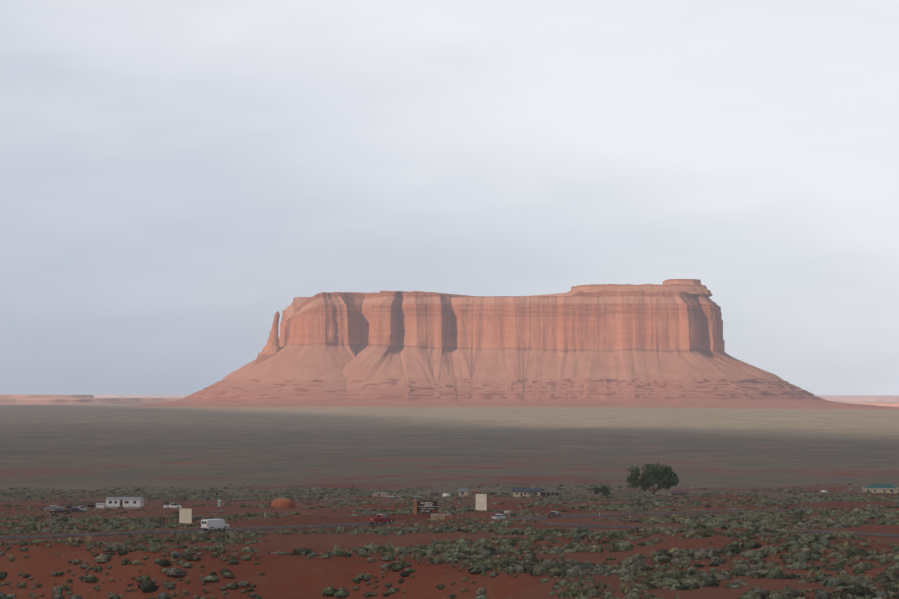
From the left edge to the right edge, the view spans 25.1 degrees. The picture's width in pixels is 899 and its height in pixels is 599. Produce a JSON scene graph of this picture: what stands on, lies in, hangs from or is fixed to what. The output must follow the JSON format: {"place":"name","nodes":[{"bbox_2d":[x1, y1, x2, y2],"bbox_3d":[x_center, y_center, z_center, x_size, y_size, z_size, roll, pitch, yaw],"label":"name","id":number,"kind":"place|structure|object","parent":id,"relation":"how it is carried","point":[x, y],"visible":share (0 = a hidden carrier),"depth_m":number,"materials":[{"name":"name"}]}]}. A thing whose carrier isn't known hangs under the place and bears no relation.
{"place":"outdoors","nodes":[
{"label":"outdoors","id":0,"kind":"place"},
{"bbox_2d":[0,394,93,397],"bbox_3d":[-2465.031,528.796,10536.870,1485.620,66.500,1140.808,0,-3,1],"label":"mesa","id":1,"kind":"structure","parent":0,"point":[39,396],"depth_m":10235.27,"materials":[{"name":"stone"}]},
{"bbox_2d":[0,398,182,404],"bbox_3d":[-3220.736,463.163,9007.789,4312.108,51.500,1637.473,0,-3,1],"label":"mesa","id":2,"kind":"structure","parent":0,"point":[34,401],"depth_m":8647.16,"materials":[{"name":"stone"}]},
{"bbox_2d":[49,394,188,397],"bbox_3d":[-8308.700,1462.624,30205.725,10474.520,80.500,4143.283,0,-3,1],"label":"mesa","id":3,"kind":"structure","parent":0,"point":[136,396],"depth_m":28736.99,"materials":[{"name":"stone"}]},
{"bbox_2d":[0,509,862,538],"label":"road","id":4,"kind":"structure","parent":0,"point":[120,533],"depth_m":435.54,"materials":[{"name":"soil"}]},
{"bbox_2d":[200,519,229,530],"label":"white cargo van","id":5,"kind":"object","parent":4,"relation":"on","point":[212,524],"visible":1,"depth_m":417.94,"materials":[{"name":"paint"}]},
{"bbox_2d":[367,514,394,523],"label":"red pickup truck","id":6,"kind":"object","parent":4,"relation":"on","point":[380,518],"visible":0.98,"depth_m":457.59,"materials":[{"name":"paint"}]},
{"bbox_2d":[492,514,506,519],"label":"silver sedan","id":7,"kind":"object","parent":4,"relation":"on","point":[496,516],"visible":0.85,"depth_m":489.60,"materials":[{"name":"paint"}]},
{"bbox_2d":[547,511,561,517],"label":"dark crossover","id":8,"kind":"object","parent":4,"relation":"on","point":[555,514],"visible":0.96,"depth_m":515.51,"materials":[{"name":"grey paint"}]},
{"bbox_2d":[0,404,898,598],"bbox_3d":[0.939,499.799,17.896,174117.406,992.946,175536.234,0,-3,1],"label":"desert ground","id":9,"kind":"structure","parent":0,"point":[88,447],"depth_m":1340.38,"materials":[{"name":"soil"}]},
{"bbox_2d":[42,505,58,510],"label":"white parked car","id":10,"kind":"object","parent":9,"relation":"on","point":[52,507],"visible":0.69,"depth_m":595.86,"materials":[{"name":"grey paint"}]},
{"bbox_2d":[50,507,71,514],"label":"pickup truck","id":11,"kind":"object","parent":9,"relation":"on","point":[60,510],"visible":1,"depth_m":546.04,"materials":[{"name":"black paint"}]},
{"bbox_2d":[60,502,79,507],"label":"stock trailer","id":12,"kind":"object","parent":9,"relation":"on","point":[70,505],"visible":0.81,"depth_m":660.96,"materials":[{"name":"metal"}]},
{"bbox_2d":[69,507,85,512],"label":"dark parked car","id":13,"kind":"object","parent":9,"relation":"on","point":[76,509],"visible":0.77,"depth_m":566.71,"materials":[{"name":"black paint"}]},
{"bbox_2d":[82,501,100,506],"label":"stock trailer","id":14,"kind":"object","parent":9,"relation":"on","point":[90,504],"visible":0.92,"depth_m":682.55,"materials":[{"name":"metal"}]},
{"bbox_2d":[96,503,105,507],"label":"white utility box","id":15,"kind":"object","parent":9,"relation":"on","point":[100,505],"visible":0.82,"depth_m":649.74,"materials":[{"name":"white metal"}]},
{"bbox_2d":[106,496,144,508],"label":"mobile home","id":16,"kind":"object","parent":9,"relation":"on","point":[132,502],"visible":0.98,"depth_m":644.85,"materials":[{"name":"white metal"}]},
{"bbox_2d":[147,496,184,501],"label":"fence","id":17,"kind":"object","parent":9,"relation":"on","point":[180,498],"visible":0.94,"depth_m":825.39,"materials":[{"name":"brown wood"}]},
{"bbox_2d":[163,503,181,508],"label":"white pickup","id":18,"kind":"object","parent":9,"relation":"on","point":[172,505],"visible":0.98,"depth_m":631.02,"materials":[{"name":"paint"}]},
{"bbox_2d":[179,508,191,526],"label":"roadside billboard","id":19,"kind":"object","parent":9,"relation":"on","point":[185,515],"visible":0.96,"depth_m":443.13,"materials":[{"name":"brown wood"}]},
{"bbox_2d":[222,497,251,507],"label":"ramada","id":20,"kind":"object","parent":9,"relation":"on","point":[230,500],"visible":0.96,"depth_m":652.76,"materials":[{"name":"brown wood"}]},
{"bbox_2d":[269,497,295,507],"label":"navajo hogan","id":21,"kind":"structure","parent":9,"relation":"on","point":[282,502],"depth_m":661.45,"materials":[{"name":"soil"}]},
{"bbox_2d":[373,492,387,496],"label":"tan flat roof store","id":22,"kind":"structure","parent":9,"relation":"on","point":[383,494],"depth_m":942.79,"materials":[{"name":"concrete"}]},
{"bbox_2d":[413,500,437,514],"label":"sign","id":23,"kind":"object","parent":9,"relation":"on","point":[424,506],"visible":1,"depth_m":490.88,"materials":[{"name":"stone"}]},
{"bbox_2d":[430,492,439,496],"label":"shed","id":24,"kind":"structure","parent":9,"relation":"on","point":[434,494],"depth_m":933.45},
{"bbox_2d":[430,514,451,519],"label":"lodge monument sign","id":25,"kind":"object","parent":9,"relation":"on","point":[440,516],"visible":0.92,"depth_m":456.59,"materials":[{"name":"stone"}]},
{"bbox_2d":[0,482,898,598],"bbox_3d":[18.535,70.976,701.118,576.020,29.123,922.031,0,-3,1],"label":"desert scrub","id":26,"kind":"object","parent":9,"relation":"on","point":[798,546],"visible":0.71,"depth_m":351.29,"materials":[{"name":"green plant"}]},
{"bbox_2d":[458,489,468,496],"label":"tan cabin","id":27,"kind":"object","parent":9,"relation":"on","point":[463,492],"visible":0.9,"depth_m":923.27,"materials":[{"name":"concrete"}]},
{"bbox_2d":[471,490,480,493],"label":"brown cabin","id":28,"kind":"object","parent":9,"relation":"on","point":[475,491],"visible":0.46,"depth_m":932.82,"materials":[{"name":"wood"}]},
{"bbox_2d":[475,493,486,513],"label":"roadside billboard","id":29,"kind":"object","parent":9,"relation":"on","point":[480,502],"visible":1,"depth_m":513.23,"materials":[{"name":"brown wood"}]},
{"bbox_2d":[128,290,898,409],"bbox_3d":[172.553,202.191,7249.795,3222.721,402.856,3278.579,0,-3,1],"label":"mesa","id":30,"kind":"structure","parent":9,"relation":"on","point":[640,349],"depth_m":6457.71,"materials":[{"name":"stone"}]},
{"bbox_2d":[253,311,279,364],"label":"rock spire","id":31,"kind":"structure","parent":30,"relation":"on","point":[271,348],"depth_m":6542.48,"materials":[{"name":"stone"}]},
{"bbox_2d":[567,284,712,296],"bbox_3d":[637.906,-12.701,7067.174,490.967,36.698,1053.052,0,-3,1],"label":"rock ledge","id":32,"kind":"object","parent":30,"relation":"on","point":[692,289],"visible":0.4,"depth_m":6567.94,"materials":[{"name":"orange stone"}]},
{"bbox_2d":[662,279,701,284],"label":"rock cap","id":33,"kind":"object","parent":32,"relation":"on","point":[684,281],"depth_m":6619.34,"materials":[{"name":"orange stone"}]},
{"bbox_2d":[512,487,560,496],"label":"house","id":34,"kind":"structure","parent":9,"relation":"on","point":[521,492],"depth_m":935.41,"materials":[{"name":"concrete"}]},
{"bbox_2d":[593,481,611,495],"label":"half dead tree","id":35,"kind":"object","parent":9,"relation":"on","point":[603,490],"visible":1,"depth_m":967.30,"materials":[{"name":"green plant"}]},
{"bbox_2d":[626,462,678,494],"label":"cottonwood tree","id":36,"kind":"object","parent":9,"relation":"on","point":[665,477],"visible":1,"depth_m":896.94,"materials":[{"name":"green plant"}]},
{"bbox_2d":[671,489,689,494],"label":"red brown house","id":37,"kind":"structure","parent":9,"relation":"on","point":[680,492],"depth_m":917.66,"materials":[{"name":"concrete"}]},
{"bbox_2d":[538,522,898,536],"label":"road","id":38,"kind":"structure","parent":9,"relation":"on","point":[837,532],"depth_m":435.58,"materials":[{"name":"brown soil"}]},
{"bbox_2d":[862,484,898,493],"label":"green roof house","id":39,"kind":"structure","parent":9,"relation":"on","point":[882,488],"depth_m":1001.64,"materials":[{"name":"concrete"}]},
{"bbox_2d":[0,0,898,394],"label":"sky","id":40,"kind":"structure","parent":0,"point":[175,174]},
{"bbox_2d":[814,395,898,397],"bbox_3d":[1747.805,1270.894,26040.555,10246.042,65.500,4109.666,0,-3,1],"label":"mesa","id":41,"kind":"structure","parent":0,"point":[859,396],"depth_m":24418.12,"materials":[{"name":"stone"}]},
{"bbox_2d":[823,398,898,402],"bbox_3d":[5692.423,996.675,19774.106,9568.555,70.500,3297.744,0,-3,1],"label":"mesa","id":42,"kind":"structure","parent":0,"point":[867,400],"depth_m":18385.94,"materials":[{"name":"stone"}]},
{"bbox_2d":[851,402,898,406],"bbox_3d":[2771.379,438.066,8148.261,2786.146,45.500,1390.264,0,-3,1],"label":"mesa","id":43,"kind":"structure","parent":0,"point":[895,404],"depth_m":7717.98,"materials":[{"name":"stone"}]}
]}

